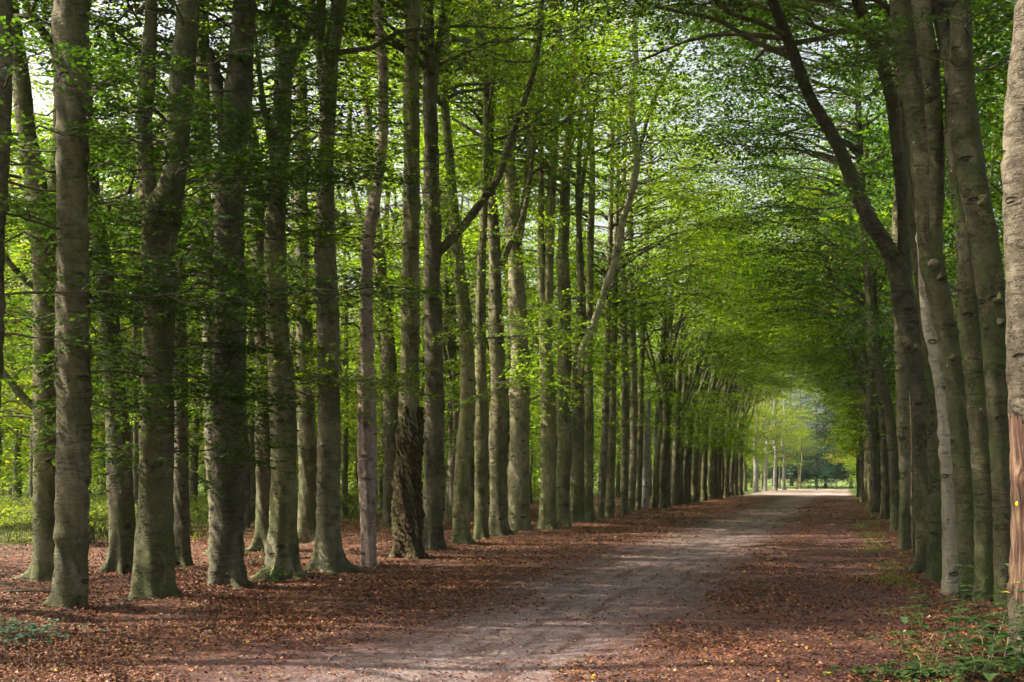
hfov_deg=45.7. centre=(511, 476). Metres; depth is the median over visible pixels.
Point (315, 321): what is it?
woodland tree
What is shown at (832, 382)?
beech tree
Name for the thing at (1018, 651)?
leafy plant
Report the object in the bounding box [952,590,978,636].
leafy plant
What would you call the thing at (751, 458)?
autumn tree
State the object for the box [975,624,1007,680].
leafy plant
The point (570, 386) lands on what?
beech tree
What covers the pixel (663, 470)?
beech tree
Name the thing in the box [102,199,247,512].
woodland tree
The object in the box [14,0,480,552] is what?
beech tree
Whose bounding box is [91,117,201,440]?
woodland tree
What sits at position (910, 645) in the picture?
leafy plant
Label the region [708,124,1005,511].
beech tree
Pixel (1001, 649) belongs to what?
leafy plant
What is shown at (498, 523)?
beech tree
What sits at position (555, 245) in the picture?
beech tree
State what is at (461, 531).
beech tree
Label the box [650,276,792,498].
beech tree
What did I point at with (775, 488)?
pale tree
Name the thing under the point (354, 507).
bush
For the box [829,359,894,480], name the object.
conifer tree
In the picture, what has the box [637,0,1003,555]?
beech tree
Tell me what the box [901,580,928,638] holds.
leafy plant
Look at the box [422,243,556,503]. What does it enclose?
woodland tree
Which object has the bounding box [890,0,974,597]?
beech tree
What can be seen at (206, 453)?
beech tree
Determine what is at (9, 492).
woodland tree
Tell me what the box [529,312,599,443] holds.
woodland tree
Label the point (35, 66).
sky
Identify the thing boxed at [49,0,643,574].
beech tree
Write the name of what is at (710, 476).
beech tree
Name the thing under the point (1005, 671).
ground ivy
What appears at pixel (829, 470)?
conifer tree
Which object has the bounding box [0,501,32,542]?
bracken
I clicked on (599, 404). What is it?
beech tree
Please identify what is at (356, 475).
woodland tree
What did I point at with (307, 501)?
beech tree
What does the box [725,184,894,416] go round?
beech tree
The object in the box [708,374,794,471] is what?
autumn tree
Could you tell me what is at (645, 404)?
beech tree
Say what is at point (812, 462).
conifer tree
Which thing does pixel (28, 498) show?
bracken
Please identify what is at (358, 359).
woodland tree
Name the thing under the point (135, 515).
bracken
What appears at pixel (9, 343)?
woodland tree
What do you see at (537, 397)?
beech tree
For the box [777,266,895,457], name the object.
beech tree
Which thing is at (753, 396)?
beech tree
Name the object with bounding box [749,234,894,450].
beech tree
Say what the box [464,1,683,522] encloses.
beech tree
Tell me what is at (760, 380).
beech tree
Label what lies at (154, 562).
beech tree
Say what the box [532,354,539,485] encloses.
woodland tree
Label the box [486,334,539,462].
woodland tree
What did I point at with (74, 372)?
beech tree
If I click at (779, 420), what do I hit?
woodland tree
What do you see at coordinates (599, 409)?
beech tree
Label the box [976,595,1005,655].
leafy plant
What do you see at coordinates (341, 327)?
woodland tree
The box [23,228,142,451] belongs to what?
woodland tree
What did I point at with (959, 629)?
leafy plant
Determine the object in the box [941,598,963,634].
leafy plant
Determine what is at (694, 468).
beech tree
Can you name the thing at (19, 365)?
woodland tree
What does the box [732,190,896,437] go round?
beech tree
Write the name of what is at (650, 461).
beech tree
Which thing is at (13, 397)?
woodland tree
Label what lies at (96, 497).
bracken
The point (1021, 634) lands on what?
leafy plant
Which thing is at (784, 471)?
pale tree
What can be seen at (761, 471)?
verge shrub
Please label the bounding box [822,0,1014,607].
beech tree
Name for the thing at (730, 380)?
beech tree
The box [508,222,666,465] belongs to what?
beech tree
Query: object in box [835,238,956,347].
beech tree
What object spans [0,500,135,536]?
bracken
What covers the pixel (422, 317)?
beech tree
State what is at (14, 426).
woodland tree
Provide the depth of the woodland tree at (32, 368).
44.43 m
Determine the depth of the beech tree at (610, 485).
47.98 m
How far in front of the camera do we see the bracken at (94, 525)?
30.13 m
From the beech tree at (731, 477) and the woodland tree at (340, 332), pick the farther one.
the beech tree at (731, 477)
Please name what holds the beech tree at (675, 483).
on the forest floor
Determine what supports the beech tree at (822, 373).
on the forest floor
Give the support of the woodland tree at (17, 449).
on the forest floor
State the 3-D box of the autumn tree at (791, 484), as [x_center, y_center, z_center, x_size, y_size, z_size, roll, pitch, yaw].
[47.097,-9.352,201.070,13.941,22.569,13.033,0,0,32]
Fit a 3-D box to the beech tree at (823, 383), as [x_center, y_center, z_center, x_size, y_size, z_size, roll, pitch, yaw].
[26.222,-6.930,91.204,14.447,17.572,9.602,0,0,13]
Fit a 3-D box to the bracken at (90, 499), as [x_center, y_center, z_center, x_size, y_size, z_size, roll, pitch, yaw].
[-14.562,1.151,41.332,3.839,1.000,4.443,0,0,9]
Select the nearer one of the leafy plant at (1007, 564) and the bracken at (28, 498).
the leafy plant at (1007, 564)
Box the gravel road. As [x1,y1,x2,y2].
[3,488,971,681]
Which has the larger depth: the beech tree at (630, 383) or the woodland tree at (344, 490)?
the beech tree at (630, 383)
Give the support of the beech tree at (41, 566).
on the forest floor
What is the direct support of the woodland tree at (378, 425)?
on the forest floor
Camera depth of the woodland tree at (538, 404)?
89.75 m
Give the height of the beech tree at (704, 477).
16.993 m
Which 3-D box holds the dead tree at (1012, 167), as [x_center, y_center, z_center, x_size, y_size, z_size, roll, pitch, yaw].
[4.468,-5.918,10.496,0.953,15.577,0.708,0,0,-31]
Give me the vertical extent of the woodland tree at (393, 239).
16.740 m
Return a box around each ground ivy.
[822,659,1003,681]
[846,632,995,653]
[854,658,1020,681]
[921,648,1023,681]
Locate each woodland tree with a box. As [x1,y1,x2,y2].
[0,1,193,434]
[0,65,123,431]
[0,70,159,437]
[0,131,129,523]
[0,169,32,447]
[0,219,32,471]
[1,37,202,438]
[1,105,99,500]
[1,163,31,402]
[1,217,109,444]
[1,265,31,454]
[1,386,23,496]
[3,67,212,467]
[3,252,32,438]
[3,254,96,496]
[4,88,202,434]
[4,198,99,443]
[6,352,29,495]
[18,236,199,500]
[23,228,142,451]
[26,97,254,522]
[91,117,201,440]
[92,254,204,450]
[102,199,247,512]
[141,130,246,506]
[160,55,394,527]
[186,48,375,520]
[189,179,360,452]
[189,325,207,498]
[245,128,403,440]
[247,163,400,517]
[248,166,375,453]
[248,244,356,451]
[292,192,398,453]
[308,125,487,438]
[309,241,401,509]
[336,172,507,418]
[340,260,424,456]
[341,319,378,490]
[342,313,379,486]
[342,354,399,495]
[343,333,458,503]
[348,312,378,446]
[350,201,507,487]
[373,173,539,509]
[375,230,526,441]
[395,337,458,500]
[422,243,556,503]
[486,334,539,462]
[502,299,556,467]
[504,317,569,502]
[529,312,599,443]
[530,345,620,465]
[531,322,599,456]
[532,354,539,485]
[593,368,621,462]
[746,397,785,467]
[760,383,830,488]
[763,388,813,488]
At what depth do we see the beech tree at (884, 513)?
46.65 m
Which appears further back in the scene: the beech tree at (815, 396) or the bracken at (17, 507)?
the beech tree at (815, 396)
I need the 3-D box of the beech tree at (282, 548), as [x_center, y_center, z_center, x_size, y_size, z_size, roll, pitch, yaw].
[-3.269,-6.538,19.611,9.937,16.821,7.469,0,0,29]
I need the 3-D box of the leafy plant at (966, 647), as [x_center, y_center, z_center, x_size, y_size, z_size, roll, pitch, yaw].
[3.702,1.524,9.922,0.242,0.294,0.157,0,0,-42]
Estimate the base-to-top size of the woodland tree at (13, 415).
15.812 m
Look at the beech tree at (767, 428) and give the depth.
109.59 m
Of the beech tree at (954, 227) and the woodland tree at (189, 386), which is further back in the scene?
the woodland tree at (189, 386)
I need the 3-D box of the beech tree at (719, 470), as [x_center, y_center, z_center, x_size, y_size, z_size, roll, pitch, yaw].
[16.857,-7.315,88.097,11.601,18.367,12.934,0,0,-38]
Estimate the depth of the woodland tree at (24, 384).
38.65 m
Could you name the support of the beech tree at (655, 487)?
on the forest floor
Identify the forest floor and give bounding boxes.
[0,479,1023,681]
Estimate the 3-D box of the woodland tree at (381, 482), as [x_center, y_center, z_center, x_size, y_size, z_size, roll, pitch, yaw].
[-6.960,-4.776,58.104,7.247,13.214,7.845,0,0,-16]
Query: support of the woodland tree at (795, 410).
on the forest floor
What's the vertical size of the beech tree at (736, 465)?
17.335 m
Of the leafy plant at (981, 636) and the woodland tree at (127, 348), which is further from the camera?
the woodland tree at (127, 348)
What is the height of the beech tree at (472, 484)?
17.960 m
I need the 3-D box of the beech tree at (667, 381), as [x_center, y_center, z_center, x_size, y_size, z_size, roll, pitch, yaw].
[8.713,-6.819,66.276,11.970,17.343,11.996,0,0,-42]
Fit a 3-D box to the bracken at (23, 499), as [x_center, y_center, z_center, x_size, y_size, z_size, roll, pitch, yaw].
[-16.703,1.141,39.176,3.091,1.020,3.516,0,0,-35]
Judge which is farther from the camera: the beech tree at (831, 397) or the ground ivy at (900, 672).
the beech tree at (831, 397)
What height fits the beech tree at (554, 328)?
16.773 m
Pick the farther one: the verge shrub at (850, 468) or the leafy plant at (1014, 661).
the verge shrub at (850, 468)
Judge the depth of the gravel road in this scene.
14.22 m
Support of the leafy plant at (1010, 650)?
on the forest floor
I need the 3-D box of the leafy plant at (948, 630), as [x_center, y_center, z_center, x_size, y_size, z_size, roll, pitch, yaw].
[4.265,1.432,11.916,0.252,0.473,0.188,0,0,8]
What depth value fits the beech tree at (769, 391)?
105.56 m
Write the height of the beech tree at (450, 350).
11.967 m
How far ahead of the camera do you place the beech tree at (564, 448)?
39.48 m
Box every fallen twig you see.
[0,590,50,592]
[194,627,215,631]
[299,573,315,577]
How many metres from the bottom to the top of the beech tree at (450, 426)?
19.604 m
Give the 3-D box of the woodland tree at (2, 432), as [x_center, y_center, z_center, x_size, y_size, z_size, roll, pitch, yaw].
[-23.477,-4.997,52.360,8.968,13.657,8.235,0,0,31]
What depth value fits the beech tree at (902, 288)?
20.57 m
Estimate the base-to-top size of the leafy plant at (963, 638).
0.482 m
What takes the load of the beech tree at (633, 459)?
on the forest floor
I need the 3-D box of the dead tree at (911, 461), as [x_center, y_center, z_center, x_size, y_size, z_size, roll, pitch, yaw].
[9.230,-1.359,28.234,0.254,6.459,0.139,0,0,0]
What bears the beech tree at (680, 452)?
on the forest floor
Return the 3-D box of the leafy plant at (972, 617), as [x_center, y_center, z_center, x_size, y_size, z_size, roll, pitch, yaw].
[4.221,1.181,11.018,0.452,0.930,0.307,0,0,22]
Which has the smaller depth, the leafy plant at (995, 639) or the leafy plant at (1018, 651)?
the leafy plant at (1018, 651)
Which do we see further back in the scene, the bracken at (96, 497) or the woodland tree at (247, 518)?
the bracken at (96, 497)
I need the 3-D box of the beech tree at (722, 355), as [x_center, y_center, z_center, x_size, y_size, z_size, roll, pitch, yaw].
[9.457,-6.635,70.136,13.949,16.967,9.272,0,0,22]
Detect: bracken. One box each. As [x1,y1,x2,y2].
[0,494,96,501]
[0,497,32,527]
[0,500,106,536]
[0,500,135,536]
[0,501,31,530]
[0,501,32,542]
[0,501,90,530]
[7,504,136,544]
[7,506,107,542]
[12,496,107,520]
[88,503,194,541]
[89,493,107,503]
[90,498,106,533]
[93,500,200,527]
[94,500,200,533]
[96,499,207,506]
[97,502,208,516]
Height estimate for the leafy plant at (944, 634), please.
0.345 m
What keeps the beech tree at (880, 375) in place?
on the forest floor
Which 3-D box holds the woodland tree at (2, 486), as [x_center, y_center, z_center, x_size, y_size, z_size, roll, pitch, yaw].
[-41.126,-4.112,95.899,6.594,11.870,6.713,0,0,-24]
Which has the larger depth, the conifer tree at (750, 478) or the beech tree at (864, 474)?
the conifer tree at (750, 478)
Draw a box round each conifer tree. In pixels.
[732,399,790,487]
[743,371,819,487]
[758,365,841,487]
[781,387,848,485]
[785,381,854,487]
[803,393,855,487]
[826,421,855,486]
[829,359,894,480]
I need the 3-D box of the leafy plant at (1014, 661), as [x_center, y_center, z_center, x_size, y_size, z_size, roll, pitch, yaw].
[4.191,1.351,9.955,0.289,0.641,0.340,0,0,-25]
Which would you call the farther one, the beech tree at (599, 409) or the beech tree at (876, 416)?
the beech tree at (599, 409)
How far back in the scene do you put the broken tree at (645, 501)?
59.01 m
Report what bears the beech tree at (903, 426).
on the forest floor
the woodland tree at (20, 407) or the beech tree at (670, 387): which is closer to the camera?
the woodland tree at (20, 407)
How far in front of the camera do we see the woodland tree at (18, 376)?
61.61 m
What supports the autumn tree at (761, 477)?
on the forest floor
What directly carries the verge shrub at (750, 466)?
on the forest floor
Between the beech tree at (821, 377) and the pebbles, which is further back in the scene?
the beech tree at (821, 377)
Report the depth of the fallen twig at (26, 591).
16.55 m
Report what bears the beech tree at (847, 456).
on the forest floor
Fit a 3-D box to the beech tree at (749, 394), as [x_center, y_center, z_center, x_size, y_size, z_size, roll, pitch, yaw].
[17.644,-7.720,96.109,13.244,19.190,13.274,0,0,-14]
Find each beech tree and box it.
[0,0,309,444]
[0,0,415,608]
[3,0,183,580]
[3,0,409,574]
[4,0,423,598]
[5,0,406,566]
[8,0,412,554]
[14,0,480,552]
[16,0,451,589]
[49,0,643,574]
[93,0,478,543]
[122,0,490,583]
[213,0,616,550]
[257,0,636,544]
[263,109,505,468]
[265,1,530,526]
[306,0,693,535]
[316,199,527,454]
[336,0,532,559]
[337,151,557,514]
[339,144,529,449]
[340,52,574,520]
[341,0,583,538]
[351,173,538,523]
[365,0,721,530]
[365,133,616,512]
[373,97,615,506]
[375,134,572,512]
[388,0,663,530]
[392,193,557,459]
[419,0,691,526]
[420,1,696,521]
[420,243,617,448]
[422,145,619,516]
[423,147,660,482]
[452,0,1012,573]
[457,223,606,460]
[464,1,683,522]
[486,199,688,444]
[488,37,825,518]
[489,195,656,463]
[502,46,812,517]
[505,295,621,473]
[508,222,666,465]
[523,68,758,514]
[528,74,797,511]
[529,325,646,493]
[530,303,658,472]
[552,242,694,460]
[554,235,690,505]
[555,257,699,489]
[556,144,783,508]
[570,0,1014,580]
[570,81,804,510]
[572,169,779,507]
[589,0,1014,549]
[593,286,703,497]
[593,329,645,497]
[595,195,784,451]
[595,229,802,503]
[595,326,675,496]
[597,380,652,494]
[598,259,676,479]
[616,263,801,500]
[616,320,735,457]
[617,230,771,503]
[619,176,783,506]
[619,309,730,496]
[620,234,810,501]
[628,0,1001,530]
[636,219,794,502]
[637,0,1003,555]
[638,181,815,505]
[638,210,815,500]
[639,208,794,504]
[639,243,824,498]
[646,328,659,496]
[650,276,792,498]
[651,301,795,461]
[653,225,812,465]
[654,277,817,430]
[655,268,812,499]
[673,290,814,498]
[681,96,987,518]
[692,320,781,457]
[693,309,785,498]
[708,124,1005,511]
[709,304,811,451]
[710,151,950,506]
[711,173,895,507]
[721,295,804,494]
[722,338,796,496]
[724,145,956,411]
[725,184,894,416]
[727,326,798,495]
[728,303,815,480]
[731,15,1009,594]
[731,348,813,494]
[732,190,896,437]
[732,338,805,493]
[734,318,819,494]
[736,226,894,502]
[736,335,810,494]
[743,223,895,442]
[743,313,891,449]
[744,176,895,508]
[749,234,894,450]
[757,253,895,429]
[757,256,895,501]
[760,299,895,444]
[764,317,859,496]
[767,154,946,445]
[767,289,852,430]
[767,296,890,457]
[767,312,893,455]
[768,323,852,439]
[769,311,891,453]
[772,372,894,451]
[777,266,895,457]
[782,29,1005,356]
[782,237,896,451]
[788,331,891,452]
[797,310,883,459]
[804,382,855,462]
[807,249,895,452]
[818,116,1003,453]
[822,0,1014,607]
[835,0,993,601]
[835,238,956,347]
[876,94,1005,309]
[877,0,1015,328]
[878,121,1003,359]
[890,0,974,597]
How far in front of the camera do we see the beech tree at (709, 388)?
80.02 m
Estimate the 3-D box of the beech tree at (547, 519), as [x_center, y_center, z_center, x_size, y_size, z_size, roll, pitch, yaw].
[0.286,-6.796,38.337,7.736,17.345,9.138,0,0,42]
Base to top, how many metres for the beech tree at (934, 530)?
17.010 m
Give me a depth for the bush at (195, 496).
47.47 m
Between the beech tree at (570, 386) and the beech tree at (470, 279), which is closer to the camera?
the beech tree at (470, 279)
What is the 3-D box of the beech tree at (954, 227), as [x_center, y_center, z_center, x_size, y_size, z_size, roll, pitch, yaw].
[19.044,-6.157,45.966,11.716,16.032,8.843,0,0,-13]
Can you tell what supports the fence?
on the forest floor
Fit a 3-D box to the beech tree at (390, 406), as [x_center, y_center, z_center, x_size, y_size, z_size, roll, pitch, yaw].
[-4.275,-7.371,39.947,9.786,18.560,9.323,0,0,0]
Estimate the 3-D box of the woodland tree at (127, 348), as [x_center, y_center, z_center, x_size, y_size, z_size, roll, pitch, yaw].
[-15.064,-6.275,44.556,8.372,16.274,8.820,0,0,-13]
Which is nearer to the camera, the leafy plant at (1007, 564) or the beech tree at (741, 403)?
the leafy plant at (1007, 564)
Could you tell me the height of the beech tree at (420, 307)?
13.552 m
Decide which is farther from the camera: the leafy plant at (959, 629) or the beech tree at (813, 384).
the beech tree at (813, 384)
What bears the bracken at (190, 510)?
on the forest floor
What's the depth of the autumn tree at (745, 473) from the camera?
130.58 m
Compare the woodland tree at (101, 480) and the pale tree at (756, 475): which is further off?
the pale tree at (756, 475)
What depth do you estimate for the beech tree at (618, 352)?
67.25 m
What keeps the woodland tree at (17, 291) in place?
on the forest floor
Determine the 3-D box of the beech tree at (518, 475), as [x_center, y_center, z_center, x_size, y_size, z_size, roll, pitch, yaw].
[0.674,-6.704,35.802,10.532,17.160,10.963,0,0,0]
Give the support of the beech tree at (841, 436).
on the forest floor
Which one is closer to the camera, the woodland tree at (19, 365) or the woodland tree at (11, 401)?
the woodland tree at (11, 401)
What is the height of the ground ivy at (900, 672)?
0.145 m
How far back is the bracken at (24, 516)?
33.56 m
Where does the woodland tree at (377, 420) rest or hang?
on the forest floor
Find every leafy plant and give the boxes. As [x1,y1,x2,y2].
[888,607,916,642]
[899,633,920,656]
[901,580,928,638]
[924,621,945,656]
[936,606,969,657]
[937,598,960,638]
[939,605,977,653]
[939,634,958,657]
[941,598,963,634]
[949,601,973,639]
[951,555,1000,649]
[951,604,981,649]
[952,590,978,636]
[955,630,975,658]
[957,645,975,677]
[965,590,1016,681]
[968,620,989,651]
[971,620,996,666]
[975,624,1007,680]
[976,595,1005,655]
[982,611,1007,638]
[985,601,1007,645]
[985,610,1019,663]
[996,563,1009,642]
[999,617,1022,660]
[1002,582,1023,656]
[1004,602,1023,679]
[1005,604,1023,674]
[1011,616,1023,653]
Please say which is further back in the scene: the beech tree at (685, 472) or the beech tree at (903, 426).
the beech tree at (685, 472)
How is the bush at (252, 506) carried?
on the forest floor
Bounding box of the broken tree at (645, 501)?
[641,395,650,508]
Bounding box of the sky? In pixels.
[7,0,1015,478]
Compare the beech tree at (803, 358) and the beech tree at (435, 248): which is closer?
the beech tree at (435, 248)
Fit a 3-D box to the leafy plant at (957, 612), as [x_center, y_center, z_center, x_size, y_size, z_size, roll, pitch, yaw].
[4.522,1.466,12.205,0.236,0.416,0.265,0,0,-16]
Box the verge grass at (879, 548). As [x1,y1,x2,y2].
[842,496,916,589]
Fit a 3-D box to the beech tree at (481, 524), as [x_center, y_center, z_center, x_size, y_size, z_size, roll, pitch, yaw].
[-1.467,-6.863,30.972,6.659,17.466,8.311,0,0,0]
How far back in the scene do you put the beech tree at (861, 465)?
77.94 m
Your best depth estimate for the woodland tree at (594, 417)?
86.34 m
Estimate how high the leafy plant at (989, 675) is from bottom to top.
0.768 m
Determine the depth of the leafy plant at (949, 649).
10.84 m
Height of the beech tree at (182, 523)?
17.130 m
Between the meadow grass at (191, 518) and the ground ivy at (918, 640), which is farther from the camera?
the meadow grass at (191, 518)
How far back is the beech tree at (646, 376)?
58.24 m
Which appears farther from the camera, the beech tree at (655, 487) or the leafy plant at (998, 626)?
the beech tree at (655, 487)
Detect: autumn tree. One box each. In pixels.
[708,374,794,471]
[708,378,765,460]
[730,390,772,462]
[731,390,795,490]
[747,370,806,488]
[771,357,827,485]
[824,403,854,464]
[825,369,887,460]
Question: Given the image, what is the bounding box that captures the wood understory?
[0,122,540,510]
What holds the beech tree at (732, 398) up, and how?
on the forest floor
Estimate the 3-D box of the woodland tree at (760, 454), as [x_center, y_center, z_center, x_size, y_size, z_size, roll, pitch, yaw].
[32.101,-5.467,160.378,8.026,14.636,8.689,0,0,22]
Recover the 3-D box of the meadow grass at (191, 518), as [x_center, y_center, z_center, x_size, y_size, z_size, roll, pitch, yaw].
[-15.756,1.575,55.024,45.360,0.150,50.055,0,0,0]
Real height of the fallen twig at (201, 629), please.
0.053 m
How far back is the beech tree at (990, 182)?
29.74 m
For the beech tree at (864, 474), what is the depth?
73.71 m
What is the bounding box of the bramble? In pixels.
[0,617,104,648]
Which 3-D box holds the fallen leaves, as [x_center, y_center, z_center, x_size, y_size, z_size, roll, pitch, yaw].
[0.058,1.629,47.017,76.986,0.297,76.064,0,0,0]
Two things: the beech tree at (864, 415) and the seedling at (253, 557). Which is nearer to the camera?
the seedling at (253, 557)
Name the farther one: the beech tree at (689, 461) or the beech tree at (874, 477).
the beech tree at (689, 461)
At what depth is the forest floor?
19.99 m
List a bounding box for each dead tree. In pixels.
[357,0,388,566]
[909,392,912,545]
[1000,0,1023,662]
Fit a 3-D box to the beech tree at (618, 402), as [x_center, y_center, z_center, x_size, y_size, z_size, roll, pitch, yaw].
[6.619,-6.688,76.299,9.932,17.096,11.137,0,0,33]
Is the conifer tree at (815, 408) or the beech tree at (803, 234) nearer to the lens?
the beech tree at (803, 234)
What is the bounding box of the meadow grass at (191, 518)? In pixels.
[0,500,537,542]
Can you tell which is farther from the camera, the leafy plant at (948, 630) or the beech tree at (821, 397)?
the beech tree at (821, 397)
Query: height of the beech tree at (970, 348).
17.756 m
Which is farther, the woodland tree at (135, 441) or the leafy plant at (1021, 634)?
the woodland tree at (135, 441)
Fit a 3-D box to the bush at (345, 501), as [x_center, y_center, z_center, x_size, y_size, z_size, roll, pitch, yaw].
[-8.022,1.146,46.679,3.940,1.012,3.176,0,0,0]
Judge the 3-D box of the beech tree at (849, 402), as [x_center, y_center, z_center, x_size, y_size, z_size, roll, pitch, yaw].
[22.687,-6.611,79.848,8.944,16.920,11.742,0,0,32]
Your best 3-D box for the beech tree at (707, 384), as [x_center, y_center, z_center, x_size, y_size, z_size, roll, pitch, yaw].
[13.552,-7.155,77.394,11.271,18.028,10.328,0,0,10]
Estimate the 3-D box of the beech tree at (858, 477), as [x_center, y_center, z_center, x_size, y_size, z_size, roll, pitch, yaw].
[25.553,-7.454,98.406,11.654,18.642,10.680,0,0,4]
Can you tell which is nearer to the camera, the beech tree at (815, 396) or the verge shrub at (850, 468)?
the beech tree at (815, 396)
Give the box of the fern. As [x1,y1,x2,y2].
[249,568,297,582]
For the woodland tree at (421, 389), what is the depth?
55.77 m
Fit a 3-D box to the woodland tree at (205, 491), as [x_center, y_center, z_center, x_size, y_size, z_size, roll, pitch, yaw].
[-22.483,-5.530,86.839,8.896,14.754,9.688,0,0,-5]
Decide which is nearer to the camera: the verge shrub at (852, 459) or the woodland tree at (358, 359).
the woodland tree at (358, 359)
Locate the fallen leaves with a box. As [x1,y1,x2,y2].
[0,499,1023,681]
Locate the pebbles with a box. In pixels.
[104,527,859,681]
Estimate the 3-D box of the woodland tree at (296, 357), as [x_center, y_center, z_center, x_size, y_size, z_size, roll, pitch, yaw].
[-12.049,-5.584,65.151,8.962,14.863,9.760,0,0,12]
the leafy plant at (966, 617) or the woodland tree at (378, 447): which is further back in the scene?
the woodland tree at (378, 447)
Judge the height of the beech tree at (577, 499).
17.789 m
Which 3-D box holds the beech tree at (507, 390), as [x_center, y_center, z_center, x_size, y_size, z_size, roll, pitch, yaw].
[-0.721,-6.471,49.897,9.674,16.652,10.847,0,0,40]
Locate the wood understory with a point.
(8, 469)
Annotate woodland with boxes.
[0,292,654,498]
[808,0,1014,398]
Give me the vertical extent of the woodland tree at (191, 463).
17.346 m
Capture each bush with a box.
[190,493,207,517]
[207,496,255,518]
[340,493,380,514]
[340,494,382,517]
[340,495,355,504]
[341,493,381,514]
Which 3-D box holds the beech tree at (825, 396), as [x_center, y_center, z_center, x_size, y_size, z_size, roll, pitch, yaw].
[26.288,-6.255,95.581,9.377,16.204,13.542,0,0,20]
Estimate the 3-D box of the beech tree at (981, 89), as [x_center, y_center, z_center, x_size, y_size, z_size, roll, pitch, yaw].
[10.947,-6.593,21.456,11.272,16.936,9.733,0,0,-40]
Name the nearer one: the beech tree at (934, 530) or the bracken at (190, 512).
the beech tree at (934, 530)
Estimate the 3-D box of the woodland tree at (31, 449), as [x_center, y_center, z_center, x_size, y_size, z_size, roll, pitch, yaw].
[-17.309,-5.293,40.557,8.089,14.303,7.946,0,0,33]
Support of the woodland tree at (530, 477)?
on the forest floor
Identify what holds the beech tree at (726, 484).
on the forest floor
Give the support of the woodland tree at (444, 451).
on the forest floor
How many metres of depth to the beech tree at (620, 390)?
81.02 m
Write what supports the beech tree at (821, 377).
on the forest floor
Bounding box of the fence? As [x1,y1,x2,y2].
[796,482,836,489]
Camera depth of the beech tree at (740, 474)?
108.03 m
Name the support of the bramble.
on the forest floor
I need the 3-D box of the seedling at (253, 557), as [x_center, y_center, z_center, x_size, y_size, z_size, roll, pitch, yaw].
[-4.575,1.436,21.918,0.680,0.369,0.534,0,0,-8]
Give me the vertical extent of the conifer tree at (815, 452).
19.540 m
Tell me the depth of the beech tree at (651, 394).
88.67 m
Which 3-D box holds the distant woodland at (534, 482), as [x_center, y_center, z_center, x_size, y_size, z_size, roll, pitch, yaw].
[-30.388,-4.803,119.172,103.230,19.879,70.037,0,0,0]
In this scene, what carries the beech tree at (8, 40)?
on the forest floor
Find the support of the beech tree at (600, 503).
on the forest floor
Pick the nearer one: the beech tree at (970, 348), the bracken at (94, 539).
the beech tree at (970, 348)
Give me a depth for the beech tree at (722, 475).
97.99 m
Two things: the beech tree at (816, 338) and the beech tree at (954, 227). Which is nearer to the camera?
the beech tree at (954, 227)
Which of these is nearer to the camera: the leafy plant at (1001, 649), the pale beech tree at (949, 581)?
the leafy plant at (1001, 649)
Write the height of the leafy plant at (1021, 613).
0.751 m
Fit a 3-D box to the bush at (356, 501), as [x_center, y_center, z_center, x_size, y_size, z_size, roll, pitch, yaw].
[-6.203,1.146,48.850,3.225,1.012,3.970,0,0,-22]
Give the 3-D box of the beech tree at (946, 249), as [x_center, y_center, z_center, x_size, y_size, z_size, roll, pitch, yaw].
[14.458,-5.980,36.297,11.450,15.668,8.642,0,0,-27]
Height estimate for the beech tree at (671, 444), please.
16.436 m
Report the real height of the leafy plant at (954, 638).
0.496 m
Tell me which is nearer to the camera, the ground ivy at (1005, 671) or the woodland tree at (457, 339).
the ground ivy at (1005, 671)
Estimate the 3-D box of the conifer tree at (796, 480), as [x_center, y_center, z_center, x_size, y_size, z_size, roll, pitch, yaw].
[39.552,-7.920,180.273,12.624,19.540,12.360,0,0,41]
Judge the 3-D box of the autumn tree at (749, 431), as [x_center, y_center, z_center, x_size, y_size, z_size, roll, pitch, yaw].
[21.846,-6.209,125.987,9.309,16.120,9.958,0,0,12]
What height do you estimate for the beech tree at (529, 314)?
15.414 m
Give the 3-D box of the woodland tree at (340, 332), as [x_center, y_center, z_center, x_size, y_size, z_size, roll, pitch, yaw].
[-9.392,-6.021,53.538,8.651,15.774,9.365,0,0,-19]
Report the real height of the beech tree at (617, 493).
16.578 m
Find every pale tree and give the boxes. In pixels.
[744,355,825,491]
[744,359,813,490]
[748,377,832,489]
[749,366,815,490]
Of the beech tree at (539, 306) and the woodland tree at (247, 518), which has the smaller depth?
the woodland tree at (247, 518)
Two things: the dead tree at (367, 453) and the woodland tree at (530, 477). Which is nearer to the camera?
the dead tree at (367, 453)
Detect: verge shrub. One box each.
[730,455,763,486]
[743,453,772,486]
[832,443,856,486]
[841,457,856,486]
[844,461,855,480]
[845,460,855,481]
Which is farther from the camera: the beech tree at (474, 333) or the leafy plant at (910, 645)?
the beech tree at (474, 333)
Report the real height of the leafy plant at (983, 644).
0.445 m
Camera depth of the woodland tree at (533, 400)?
79.52 m
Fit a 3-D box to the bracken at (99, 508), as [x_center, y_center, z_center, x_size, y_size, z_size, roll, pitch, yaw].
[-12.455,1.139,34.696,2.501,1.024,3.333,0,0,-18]
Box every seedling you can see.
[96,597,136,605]
[244,545,264,565]
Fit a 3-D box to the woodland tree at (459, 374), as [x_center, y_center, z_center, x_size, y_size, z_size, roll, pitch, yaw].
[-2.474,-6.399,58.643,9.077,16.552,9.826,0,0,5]
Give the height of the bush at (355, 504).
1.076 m
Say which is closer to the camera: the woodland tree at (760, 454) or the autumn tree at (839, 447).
the autumn tree at (839, 447)
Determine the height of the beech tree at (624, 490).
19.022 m
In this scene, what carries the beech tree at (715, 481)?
on the forest floor
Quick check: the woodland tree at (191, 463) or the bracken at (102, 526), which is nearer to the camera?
the bracken at (102, 526)

